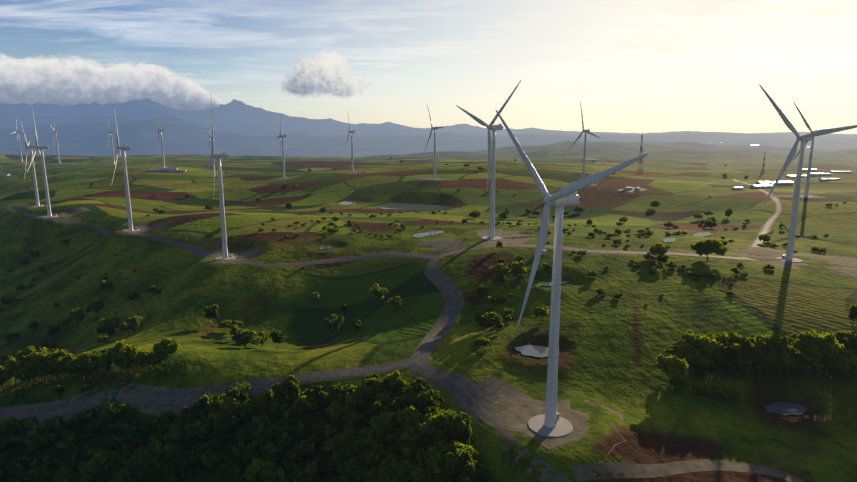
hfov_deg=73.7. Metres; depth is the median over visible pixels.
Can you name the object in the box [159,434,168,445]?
tree
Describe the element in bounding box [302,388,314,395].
tree
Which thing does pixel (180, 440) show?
tree
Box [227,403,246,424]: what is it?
tree
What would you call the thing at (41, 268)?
tree
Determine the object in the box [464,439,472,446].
tree
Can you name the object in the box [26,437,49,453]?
tree
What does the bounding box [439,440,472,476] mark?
tree
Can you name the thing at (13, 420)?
tree
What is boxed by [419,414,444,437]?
tree
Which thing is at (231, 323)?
tree
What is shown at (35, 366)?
tree
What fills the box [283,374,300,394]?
tree
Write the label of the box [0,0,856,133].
sky
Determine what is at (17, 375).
tree
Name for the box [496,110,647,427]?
wind turbine
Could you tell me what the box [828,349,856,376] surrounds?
tree
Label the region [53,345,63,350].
tree
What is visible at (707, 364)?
tree
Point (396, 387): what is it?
tree
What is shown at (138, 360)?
tree
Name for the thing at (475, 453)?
tree
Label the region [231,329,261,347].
tree
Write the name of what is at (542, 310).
tree
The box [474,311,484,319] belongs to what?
tree
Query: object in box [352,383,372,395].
tree
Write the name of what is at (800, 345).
tree
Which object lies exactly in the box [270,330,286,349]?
tree
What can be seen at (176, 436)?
tree
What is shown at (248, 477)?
tree
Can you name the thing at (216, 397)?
tree
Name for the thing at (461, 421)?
tree
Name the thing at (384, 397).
tree
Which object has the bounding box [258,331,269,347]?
tree
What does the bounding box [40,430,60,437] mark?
tree
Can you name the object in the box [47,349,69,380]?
tree
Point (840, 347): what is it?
tree
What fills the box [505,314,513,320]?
tree
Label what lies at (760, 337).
tree
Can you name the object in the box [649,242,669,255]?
tree
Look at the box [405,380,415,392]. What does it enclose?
tree
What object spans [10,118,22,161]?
wind turbine
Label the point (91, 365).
tree
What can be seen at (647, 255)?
tree
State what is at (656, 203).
tree
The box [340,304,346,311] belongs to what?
tree
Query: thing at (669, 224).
tree
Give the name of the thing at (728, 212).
tree
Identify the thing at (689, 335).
tree
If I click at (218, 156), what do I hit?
wind turbine
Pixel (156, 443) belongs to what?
tree
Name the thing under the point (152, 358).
tree
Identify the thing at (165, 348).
tree
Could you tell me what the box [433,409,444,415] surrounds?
tree
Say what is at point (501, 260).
tree
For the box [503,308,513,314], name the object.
tree
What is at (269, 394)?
tree
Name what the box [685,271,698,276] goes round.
tree
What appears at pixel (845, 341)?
tree
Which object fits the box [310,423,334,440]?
tree
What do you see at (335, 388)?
tree
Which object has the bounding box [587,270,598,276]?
tree
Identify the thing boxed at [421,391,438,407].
tree
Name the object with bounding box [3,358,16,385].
tree
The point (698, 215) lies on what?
tree
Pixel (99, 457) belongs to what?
tree
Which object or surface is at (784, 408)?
pond water
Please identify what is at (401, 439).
tree
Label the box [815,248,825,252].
tree
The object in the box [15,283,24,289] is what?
tree
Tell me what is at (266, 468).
tree
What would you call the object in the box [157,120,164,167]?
wind turbine
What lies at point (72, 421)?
tree
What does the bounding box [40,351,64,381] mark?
tree
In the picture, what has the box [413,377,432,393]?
tree
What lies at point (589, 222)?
tree
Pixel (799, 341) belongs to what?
tree
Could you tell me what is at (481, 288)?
tree
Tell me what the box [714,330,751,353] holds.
tree
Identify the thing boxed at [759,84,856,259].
wind turbine
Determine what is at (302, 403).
tree
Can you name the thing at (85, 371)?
tree
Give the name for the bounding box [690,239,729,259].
tree
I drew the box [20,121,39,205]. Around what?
wind turbine
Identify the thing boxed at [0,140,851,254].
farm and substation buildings
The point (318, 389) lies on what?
tree
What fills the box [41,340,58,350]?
tree
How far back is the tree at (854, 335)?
266.41 m
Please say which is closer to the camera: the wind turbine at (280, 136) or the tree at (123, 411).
the tree at (123, 411)
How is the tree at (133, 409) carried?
on the terrain ground
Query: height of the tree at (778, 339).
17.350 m
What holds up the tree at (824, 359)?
on the terrain ground
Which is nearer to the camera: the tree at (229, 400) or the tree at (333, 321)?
the tree at (229, 400)
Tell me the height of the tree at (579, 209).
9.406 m
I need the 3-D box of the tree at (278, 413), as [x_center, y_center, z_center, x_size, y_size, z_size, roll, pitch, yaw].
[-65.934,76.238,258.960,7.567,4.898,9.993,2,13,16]
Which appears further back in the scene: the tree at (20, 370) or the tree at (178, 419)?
the tree at (20, 370)
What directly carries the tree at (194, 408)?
on the terrain ground
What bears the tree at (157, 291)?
on the terrain ground
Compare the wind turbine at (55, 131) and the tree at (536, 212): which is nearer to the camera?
the tree at (536, 212)
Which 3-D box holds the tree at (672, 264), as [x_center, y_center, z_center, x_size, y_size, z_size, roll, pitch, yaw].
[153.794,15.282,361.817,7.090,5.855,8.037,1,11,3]
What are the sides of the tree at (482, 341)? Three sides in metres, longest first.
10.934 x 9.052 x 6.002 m
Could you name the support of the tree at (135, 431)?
on the terrain ground
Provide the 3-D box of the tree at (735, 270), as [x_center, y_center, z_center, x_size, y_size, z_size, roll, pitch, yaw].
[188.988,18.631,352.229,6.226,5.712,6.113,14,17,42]
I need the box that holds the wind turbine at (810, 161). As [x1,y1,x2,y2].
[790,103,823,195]
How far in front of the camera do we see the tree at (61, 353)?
282.97 m
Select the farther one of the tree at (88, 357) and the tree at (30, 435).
the tree at (88, 357)
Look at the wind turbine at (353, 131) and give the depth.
1184.30 m
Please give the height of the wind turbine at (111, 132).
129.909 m
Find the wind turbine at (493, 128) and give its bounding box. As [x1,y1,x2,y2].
[456,80,520,237]
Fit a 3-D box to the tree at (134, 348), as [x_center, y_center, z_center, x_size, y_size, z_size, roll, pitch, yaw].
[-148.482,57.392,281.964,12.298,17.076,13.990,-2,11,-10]
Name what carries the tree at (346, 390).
on the terrain ground
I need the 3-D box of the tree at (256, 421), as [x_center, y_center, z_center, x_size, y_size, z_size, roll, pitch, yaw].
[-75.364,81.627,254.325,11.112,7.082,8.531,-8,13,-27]
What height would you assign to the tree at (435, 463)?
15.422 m
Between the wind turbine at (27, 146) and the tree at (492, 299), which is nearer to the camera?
the tree at (492, 299)
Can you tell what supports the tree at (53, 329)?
on the terrain ground
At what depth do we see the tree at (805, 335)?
268.36 m
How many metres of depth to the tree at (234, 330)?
352.20 m
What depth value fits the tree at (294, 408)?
255.63 m
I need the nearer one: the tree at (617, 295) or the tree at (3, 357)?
the tree at (617, 295)
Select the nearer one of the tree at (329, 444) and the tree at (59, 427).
the tree at (329, 444)
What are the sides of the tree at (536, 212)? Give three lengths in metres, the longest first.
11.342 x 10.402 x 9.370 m
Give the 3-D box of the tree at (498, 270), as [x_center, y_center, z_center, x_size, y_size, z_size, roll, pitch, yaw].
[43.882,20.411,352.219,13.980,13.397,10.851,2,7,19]
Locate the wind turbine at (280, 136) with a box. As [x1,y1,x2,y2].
[276,126,285,177]
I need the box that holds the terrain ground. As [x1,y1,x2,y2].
[0,98,856,481]
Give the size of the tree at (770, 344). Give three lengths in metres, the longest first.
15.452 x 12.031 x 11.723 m
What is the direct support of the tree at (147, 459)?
on the terrain ground
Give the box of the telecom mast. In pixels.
[761,152,764,172]
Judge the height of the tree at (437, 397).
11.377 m
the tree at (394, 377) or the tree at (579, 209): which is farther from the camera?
the tree at (579, 209)
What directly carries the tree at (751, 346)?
on the terrain ground
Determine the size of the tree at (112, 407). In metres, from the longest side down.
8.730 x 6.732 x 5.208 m
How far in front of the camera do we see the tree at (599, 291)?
322.11 m
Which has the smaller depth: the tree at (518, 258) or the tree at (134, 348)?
the tree at (134, 348)
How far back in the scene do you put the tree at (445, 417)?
222.16 m
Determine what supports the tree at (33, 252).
on the terrain ground
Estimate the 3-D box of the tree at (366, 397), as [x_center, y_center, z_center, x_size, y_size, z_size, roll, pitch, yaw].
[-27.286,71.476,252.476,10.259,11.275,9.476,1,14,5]
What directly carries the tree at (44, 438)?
on the terrain ground
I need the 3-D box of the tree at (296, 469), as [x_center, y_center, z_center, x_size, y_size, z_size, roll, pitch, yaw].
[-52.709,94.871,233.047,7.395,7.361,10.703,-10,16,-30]
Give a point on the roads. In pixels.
(469, 395)
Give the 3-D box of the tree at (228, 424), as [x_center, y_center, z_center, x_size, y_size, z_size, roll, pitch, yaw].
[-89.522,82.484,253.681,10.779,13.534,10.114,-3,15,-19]
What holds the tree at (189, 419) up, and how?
on the terrain ground
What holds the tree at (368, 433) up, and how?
on the terrain ground
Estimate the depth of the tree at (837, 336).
269.71 m
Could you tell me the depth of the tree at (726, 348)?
257.80 m
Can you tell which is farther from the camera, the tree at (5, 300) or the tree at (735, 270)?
the tree at (5, 300)
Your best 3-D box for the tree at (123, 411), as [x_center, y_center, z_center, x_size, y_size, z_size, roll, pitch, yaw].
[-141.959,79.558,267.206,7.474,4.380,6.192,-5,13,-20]
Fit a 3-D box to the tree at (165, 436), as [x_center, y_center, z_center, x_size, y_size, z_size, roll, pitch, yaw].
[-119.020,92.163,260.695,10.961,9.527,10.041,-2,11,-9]
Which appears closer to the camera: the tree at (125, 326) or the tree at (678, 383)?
the tree at (678, 383)
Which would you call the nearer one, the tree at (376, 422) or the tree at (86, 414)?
the tree at (376, 422)
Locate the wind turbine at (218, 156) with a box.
[205,93,228,258]
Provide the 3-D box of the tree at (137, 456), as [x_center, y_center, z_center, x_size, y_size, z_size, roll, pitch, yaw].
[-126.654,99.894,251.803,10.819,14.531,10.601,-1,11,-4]
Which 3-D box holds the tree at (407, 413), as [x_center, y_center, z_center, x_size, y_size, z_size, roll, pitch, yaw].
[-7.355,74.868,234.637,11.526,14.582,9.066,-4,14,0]
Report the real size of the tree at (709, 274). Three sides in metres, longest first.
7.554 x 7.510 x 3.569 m
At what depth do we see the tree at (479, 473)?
198.60 m
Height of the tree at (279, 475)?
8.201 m
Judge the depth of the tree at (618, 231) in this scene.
456.96 m
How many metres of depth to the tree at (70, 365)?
278.62 m
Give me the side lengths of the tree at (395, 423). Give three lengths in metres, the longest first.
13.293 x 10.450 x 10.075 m
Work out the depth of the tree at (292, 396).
261.23 m
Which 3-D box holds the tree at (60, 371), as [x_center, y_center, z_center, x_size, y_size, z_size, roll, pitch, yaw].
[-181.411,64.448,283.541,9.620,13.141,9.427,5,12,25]
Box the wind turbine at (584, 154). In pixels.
[568,102,600,178]
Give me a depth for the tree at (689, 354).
259.25 m
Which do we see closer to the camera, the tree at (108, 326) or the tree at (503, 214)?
the tree at (108, 326)
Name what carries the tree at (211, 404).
on the terrain ground
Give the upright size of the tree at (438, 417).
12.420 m
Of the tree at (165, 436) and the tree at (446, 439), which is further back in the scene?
the tree at (165, 436)
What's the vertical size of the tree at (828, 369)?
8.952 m
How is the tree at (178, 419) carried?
on the terrain ground
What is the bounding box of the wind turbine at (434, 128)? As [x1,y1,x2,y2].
[424,103,443,178]
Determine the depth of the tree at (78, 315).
455.11 m
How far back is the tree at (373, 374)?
260.09 m
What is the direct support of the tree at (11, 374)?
on the terrain ground
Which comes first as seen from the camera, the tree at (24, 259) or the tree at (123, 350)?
the tree at (123, 350)
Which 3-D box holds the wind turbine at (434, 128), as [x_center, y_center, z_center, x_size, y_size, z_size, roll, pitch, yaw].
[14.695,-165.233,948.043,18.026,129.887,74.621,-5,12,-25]
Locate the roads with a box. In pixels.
[0,179,803,481]
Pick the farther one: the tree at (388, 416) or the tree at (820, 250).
the tree at (820, 250)
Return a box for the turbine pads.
[6,160,856,466]
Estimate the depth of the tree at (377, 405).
241.60 m
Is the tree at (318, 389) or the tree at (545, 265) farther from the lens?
the tree at (545, 265)
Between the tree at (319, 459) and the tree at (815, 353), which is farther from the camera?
the tree at (815, 353)
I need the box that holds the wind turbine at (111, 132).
[107,119,114,164]
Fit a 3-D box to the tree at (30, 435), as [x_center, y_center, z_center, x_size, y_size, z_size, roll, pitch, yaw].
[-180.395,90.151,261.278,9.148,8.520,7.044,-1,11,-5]
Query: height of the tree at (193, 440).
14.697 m
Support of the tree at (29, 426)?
on the terrain ground
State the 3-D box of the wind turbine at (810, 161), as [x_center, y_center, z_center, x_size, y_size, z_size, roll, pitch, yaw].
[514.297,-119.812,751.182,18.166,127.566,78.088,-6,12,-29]
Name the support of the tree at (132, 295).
on the terrain ground
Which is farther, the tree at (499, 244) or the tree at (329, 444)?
the tree at (499, 244)
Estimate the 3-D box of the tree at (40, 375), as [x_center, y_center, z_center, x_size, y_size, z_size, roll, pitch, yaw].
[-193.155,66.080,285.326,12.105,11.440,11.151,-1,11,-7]
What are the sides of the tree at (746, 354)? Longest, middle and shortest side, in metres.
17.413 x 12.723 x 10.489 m
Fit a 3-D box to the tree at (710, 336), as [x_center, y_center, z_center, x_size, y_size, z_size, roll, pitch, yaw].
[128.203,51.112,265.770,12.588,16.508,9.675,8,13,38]
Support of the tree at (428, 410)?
on the terrain ground
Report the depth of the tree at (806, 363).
261.43 m
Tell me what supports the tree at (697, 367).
on the terrain ground
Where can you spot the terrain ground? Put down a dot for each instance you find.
(612, 348)
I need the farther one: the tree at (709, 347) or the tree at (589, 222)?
the tree at (589, 222)
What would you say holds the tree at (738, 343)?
on the terrain ground
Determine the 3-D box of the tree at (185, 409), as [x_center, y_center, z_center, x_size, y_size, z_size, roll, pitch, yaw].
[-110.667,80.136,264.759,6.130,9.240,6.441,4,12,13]
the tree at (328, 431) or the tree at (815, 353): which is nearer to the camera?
the tree at (328, 431)
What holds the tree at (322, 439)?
on the terrain ground
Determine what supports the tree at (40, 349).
on the terrain ground
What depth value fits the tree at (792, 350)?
258.31 m
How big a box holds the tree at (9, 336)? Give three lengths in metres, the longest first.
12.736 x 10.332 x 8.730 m
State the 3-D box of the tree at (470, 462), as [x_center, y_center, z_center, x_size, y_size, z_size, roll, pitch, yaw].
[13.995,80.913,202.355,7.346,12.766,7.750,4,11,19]
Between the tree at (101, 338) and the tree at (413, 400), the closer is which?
the tree at (413, 400)
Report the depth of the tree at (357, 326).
350.49 m
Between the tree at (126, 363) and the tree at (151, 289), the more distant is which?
the tree at (151, 289)
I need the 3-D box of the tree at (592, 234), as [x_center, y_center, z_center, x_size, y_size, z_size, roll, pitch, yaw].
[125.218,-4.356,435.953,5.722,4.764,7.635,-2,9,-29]
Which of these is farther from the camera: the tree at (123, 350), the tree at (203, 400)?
the tree at (123, 350)
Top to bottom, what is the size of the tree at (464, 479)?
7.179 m
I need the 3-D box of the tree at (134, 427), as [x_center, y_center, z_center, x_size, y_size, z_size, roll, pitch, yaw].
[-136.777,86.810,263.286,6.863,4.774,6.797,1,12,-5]
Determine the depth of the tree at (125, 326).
396.00 m
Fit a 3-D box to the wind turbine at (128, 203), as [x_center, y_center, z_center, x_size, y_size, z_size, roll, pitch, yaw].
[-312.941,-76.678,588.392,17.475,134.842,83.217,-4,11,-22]
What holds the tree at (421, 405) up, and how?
on the terrain ground
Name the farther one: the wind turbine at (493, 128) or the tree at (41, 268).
the tree at (41, 268)
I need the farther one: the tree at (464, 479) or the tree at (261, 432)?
the tree at (261, 432)
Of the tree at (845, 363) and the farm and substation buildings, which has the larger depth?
the farm and substation buildings
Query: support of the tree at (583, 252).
on the terrain ground
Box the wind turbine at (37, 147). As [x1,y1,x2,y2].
[27,109,51,216]
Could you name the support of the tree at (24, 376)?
on the terrain ground
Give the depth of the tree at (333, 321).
356.92 m
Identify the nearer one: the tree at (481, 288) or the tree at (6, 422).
the tree at (6, 422)
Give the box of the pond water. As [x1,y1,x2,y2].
[319,201,808,414]
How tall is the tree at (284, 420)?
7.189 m
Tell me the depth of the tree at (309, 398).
258.01 m
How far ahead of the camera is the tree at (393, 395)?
248.86 m
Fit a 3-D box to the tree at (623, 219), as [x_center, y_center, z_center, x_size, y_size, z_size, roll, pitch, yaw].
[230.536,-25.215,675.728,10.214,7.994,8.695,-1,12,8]
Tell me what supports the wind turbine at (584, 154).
on the terrain ground
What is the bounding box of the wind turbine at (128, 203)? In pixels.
[111,104,132,230]
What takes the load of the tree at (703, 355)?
on the terrain ground
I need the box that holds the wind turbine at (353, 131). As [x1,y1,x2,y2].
[344,110,355,172]
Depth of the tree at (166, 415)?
265.71 m
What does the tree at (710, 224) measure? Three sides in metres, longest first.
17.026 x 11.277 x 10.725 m
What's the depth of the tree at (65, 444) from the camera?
257.16 m
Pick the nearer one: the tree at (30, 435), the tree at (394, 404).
the tree at (394, 404)
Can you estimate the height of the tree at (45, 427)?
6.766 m
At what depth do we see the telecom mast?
1330.17 m
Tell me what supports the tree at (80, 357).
on the terrain ground
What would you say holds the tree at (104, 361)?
on the terrain ground
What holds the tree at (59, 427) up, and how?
on the terrain ground
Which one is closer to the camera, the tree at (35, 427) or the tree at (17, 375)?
the tree at (35, 427)
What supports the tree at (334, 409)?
on the terrain ground
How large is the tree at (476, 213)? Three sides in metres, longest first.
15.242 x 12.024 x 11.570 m
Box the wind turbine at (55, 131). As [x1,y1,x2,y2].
[50,125,59,162]
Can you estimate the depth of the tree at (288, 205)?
811.24 m
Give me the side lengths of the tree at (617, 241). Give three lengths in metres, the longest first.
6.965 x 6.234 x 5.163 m
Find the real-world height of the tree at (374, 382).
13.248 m
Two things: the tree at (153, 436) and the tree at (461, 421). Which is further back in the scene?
the tree at (153, 436)
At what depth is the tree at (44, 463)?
255.39 m
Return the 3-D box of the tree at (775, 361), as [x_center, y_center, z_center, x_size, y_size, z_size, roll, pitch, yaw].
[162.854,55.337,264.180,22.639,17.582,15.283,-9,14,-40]
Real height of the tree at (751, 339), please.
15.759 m
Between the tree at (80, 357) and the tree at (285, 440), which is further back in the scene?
the tree at (80, 357)
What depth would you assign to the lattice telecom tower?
1224.54 m
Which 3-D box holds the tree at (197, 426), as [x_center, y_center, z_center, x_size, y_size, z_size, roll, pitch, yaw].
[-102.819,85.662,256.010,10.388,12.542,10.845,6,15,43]
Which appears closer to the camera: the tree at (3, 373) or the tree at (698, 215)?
the tree at (3, 373)
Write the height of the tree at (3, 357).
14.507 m
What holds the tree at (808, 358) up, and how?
on the terrain ground
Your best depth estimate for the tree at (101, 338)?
375.58 m
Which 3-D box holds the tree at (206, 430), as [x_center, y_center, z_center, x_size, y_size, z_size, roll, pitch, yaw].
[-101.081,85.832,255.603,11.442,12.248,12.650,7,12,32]
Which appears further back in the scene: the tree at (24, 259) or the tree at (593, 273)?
the tree at (24, 259)
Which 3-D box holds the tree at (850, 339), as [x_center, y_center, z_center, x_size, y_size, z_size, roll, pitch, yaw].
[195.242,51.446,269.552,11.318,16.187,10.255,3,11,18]
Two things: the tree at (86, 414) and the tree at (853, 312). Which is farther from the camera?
the tree at (853, 312)
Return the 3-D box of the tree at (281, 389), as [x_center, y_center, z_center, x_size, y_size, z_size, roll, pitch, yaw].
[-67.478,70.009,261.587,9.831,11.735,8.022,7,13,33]
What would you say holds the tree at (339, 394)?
on the terrain ground
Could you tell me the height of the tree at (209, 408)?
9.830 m
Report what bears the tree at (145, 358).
on the terrain ground
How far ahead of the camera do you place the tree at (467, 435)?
214.94 m
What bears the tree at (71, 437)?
on the terrain ground
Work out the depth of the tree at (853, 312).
296.12 m
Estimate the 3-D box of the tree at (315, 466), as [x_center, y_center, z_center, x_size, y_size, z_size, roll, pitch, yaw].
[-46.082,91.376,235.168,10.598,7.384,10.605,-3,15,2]
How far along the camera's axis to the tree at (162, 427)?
263.10 m
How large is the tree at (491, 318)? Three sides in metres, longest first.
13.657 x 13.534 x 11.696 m
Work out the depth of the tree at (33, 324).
471.23 m
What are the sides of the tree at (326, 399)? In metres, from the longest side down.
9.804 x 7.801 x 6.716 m
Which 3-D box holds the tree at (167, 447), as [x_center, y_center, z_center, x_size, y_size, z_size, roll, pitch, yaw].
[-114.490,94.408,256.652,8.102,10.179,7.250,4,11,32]
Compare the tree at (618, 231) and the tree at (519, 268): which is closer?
the tree at (519, 268)
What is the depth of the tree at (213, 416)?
253.31 m
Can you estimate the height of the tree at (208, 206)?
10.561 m
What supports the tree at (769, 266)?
on the terrain ground
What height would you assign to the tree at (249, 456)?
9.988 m
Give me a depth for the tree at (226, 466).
241.82 m
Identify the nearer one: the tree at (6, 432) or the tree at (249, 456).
the tree at (249, 456)
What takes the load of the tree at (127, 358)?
on the terrain ground
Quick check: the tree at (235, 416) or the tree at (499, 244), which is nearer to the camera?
the tree at (235, 416)
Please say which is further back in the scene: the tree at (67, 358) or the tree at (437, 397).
the tree at (67, 358)
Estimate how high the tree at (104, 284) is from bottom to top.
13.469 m
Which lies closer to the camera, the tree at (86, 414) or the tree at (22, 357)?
the tree at (86, 414)
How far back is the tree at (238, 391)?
260.49 m
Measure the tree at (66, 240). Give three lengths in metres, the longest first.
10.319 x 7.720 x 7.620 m
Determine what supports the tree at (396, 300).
on the terrain ground
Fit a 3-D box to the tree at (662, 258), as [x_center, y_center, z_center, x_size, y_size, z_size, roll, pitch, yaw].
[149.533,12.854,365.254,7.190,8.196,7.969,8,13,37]
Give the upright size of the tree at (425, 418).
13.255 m
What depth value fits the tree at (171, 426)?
256.11 m
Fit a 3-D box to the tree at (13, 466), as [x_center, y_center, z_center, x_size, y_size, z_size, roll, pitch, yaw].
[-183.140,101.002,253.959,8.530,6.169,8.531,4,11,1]
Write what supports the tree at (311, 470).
on the terrain ground
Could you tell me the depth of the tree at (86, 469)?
247.02 m
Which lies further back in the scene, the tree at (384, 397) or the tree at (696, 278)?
the tree at (696, 278)
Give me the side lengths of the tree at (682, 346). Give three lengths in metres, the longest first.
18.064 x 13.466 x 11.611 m
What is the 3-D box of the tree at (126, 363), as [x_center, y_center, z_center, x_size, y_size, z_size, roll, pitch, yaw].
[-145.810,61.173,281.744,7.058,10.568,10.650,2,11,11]
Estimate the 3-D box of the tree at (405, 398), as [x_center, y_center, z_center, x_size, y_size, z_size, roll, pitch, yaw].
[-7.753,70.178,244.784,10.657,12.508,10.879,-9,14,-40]
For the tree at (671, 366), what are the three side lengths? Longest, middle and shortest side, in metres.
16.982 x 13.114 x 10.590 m
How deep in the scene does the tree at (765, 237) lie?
468.67 m
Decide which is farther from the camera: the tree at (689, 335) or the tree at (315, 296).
the tree at (315, 296)
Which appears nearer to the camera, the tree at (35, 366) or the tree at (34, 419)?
the tree at (34, 419)
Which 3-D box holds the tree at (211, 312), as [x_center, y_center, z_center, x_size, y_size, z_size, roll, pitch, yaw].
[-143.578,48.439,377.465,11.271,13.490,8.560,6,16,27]
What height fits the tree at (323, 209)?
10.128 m
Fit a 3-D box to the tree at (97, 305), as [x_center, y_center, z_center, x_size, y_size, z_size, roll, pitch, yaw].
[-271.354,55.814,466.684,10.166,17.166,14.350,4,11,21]
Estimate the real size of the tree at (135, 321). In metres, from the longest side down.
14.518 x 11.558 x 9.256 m
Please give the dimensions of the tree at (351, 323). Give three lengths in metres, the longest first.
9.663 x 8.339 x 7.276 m
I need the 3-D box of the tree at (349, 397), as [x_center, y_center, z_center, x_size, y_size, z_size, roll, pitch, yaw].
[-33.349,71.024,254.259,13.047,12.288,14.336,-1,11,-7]
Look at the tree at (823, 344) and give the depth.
260.53 m
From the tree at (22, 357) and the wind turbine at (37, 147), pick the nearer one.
the tree at (22, 357)
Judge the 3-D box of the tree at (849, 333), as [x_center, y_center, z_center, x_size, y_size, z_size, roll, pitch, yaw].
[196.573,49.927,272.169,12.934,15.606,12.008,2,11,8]
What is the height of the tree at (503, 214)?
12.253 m
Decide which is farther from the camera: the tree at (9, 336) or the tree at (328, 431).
the tree at (9, 336)
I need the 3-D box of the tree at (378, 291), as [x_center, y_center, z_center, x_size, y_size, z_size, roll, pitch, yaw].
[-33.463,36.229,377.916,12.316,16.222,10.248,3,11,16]
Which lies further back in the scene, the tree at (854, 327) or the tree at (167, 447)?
the tree at (854, 327)
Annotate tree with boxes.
[0,296,14,304]
[0,353,9,364]
[0,368,9,389]
[0,417,25,430]
[0,419,16,432]
[0,425,16,438]
[2,332,19,341]
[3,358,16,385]
[4,370,19,386]
[4,459,27,475]
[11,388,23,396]
[14,346,35,371]
[14,371,28,380]
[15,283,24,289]
[15,416,38,432]
[15,420,33,430]
[18,367,31,382]
[19,255,29,263]
[20,366,35,387]
[22,430,37,444]
[24,351,52,384]
[24,370,48,382]
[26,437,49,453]
[27,320,38,328]
[28,423,40,434]
[29,248,39,256]
[30,347,58,379]
[36,433,57,443]
[38,265,44,271]
[38,457,54,468]
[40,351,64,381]
[40,416,64,433]
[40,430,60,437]
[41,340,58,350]
[46,325,59,337]
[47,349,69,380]
[48,419,65,431]
[50,351,72,379]
[52,363,68,383]
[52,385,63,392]
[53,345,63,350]
[55,439,76,449]
[62,238,70,242]
[62,433,82,441]
[64,355,74,379]
[64,358,95,380]
[65,308,84,329]
[67,352,90,378]
[67,413,85,425]
[74,365,94,379]
[74,408,96,420]
[77,359,98,379]
[78,352,104,374]
[80,460,107,481]
[85,299,104,318]
[87,449,110,466]
[94,353,114,375]
[96,317,120,337]
[96,335,107,345]
[99,280,113,293]
[106,402,126,414]
[110,339,131,372]
[116,343,139,371]
[116,407,130,415]
[119,322,135,335]
[120,349,150,372]
[122,352,136,373]
[123,359,135,373]
[123,424,140,432]
[124,427,140,434]
[125,314,142,333]
[126,406,136,413]
[126,451,147,473]
[127,291,140,300]
[131,446,154,463]
[141,352,157,370]
[145,286,157,296]
[146,353,165,369]
[146,433,161,444]
[147,439,163,451]
[152,337,180,367]
[153,288,161,293]
[153,433,169,446]
[154,419,173,433]
[158,411,175,423]
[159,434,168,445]
[164,440,174,452]
[168,423,185,444]
[168,423,186,433]
[168,425,189,440]
[174,411,184,424]
[181,422,199,445]
[182,405,191,413]
[183,407,198,423]
[184,419,207,437]
[186,419,213,436]
[190,403,199,413]
[198,392,213,411]
[203,305,218,322]
[204,204,212,208]
[204,398,224,411]
[206,403,227,423]
[207,400,226,412]
[209,394,222,401]
[214,412,239,431]
[217,319,243,328]
[219,457,242,476]
[224,396,241,411]
[225,380,250,400]
[225,412,241,420]
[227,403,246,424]
[230,326,241,335]
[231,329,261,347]
[242,450,258,464]
[244,469,258,481]
[247,414,269,433]
[247,458,278,480]
[252,424,272,440]
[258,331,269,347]
[261,389,277,400]
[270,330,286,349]
[271,382,290,397]
[271,469,290,481]
[273,401,290,416]
[278,432,293,446]
[279,411,296,425]
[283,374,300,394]
[284,405,304,418]
[285,202,291,208]
[287,391,301,400]
[290,462,305,481]
[293,396,315,410]
[300,394,319,409]
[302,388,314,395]
[302,462,317,476]
[305,451,327,473]
[306,454,327,471]
[308,292,319,299]
[310,385,322,395]
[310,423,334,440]
[318,432,333,447]
[319,207,326,212]
[321,393,333,406]
[321,423,337,436]
[321,435,340,451]
[324,313,343,338]
[326,401,341,419]
[331,383,344,399]
[333,385,353,400]
[334,386,346,399]
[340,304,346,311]
[340,384,359,403]
[347,319,360,327]
[352,323,362,329]
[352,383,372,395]
[354,427,374,445]
[355,392,375,404]
[362,372,378,381]
[363,377,382,393]
[369,283,387,306]
[369,400,389,416]
[370,413,386,432]
[375,391,390,403]
[382,411,395,427]
[383,370,407,389]
[384,379,401,391]
[385,391,405,399]
[385,396,405,412]
[386,296,402,310]
[390,408,400,428]
[396,405,423,425]
[397,427,409,442]
[399,390,418,408]
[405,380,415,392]
[409,391,427,413]
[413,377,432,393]
[414,400,424,412]
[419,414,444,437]
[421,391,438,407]
[421,406,438,414]
[422,413,431,422]
[423,389,445,407]
[424,452,451,479]
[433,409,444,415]
[434,410,445,427]
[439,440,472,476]
[442,411,469,427]
[442,428,463,443]
[443,426,472,439]
[448,410,471,443]
[456,463,488,481]
[457,475,487,481]
[460,451,478,472]
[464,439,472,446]
[465,444,479,460]
[469,210,480,217]
[473,337,491,347]
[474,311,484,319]
[478,284,487,292]
[478,311,503,331]
[486,295,497,303]
[488,263,510,283]
[496,241,502,247]
[497,258,505,263]
[499,211,507,218]
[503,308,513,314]
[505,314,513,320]
[511,260,527,283]
[515,255,523,260]
[532,210,539,216]
[532,304,549,321]
[542,262,549,268]
[576,207,584,211]
[576,250,586,255]
[586,219,592,225]
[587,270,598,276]
[588,232,596,237]
[594,288,607,295]
[613,238,621,244]
[613,292,622,298]
[614,229,623,234]
[619,216,627,221]
[644,252,653,259]
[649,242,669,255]
[650,199,659,207]
[656,255,668,266]
[656,353,688,386]
[663,222,674,227]
[663,341,700,364]
[665,261,676,267]
[668,345,700,366]
[668,379,685,386]
[680,329,701,351]
[683,349,714,369]
[683,354,718,373]
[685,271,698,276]
[687,335,723,369]
[689,361,700,372]
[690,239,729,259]
[692,276,699,280]
[693,214,703,218]
[702,334,714,340]
[703,271,716,276]
[704,220,716,228]
[713,339,737,375]
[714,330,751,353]
[724,208,732,217]
[728,337,745,357]
[730,267,739,274]
[732,341,749,375]
[746,337,755,364]
[749,343,755,350]
[753,334,769,352]
[758,234,770,241]
[763,264,774,269]
[764,331,790,347]
[764,334,775,348]
[765,344,799,377]
[778,343,802,373]
[788,330,821,345]
[788,337,806,347]
[789,339,822,362]
[790,338,811,351]
[797,348,813,365]
[801,353,824,374]
[810,333,844,353]
[811,332,840,374]
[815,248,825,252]
[818,354,828,374]
[821,332,853,348]
[823,363,833,375]
[824,354,852,379]
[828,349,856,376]
[835,329,855,349]
[835,331,852,338]
[836,334,856,349]
[848,304,856,319]
[849,324,856,330]
[852,333,856,342]

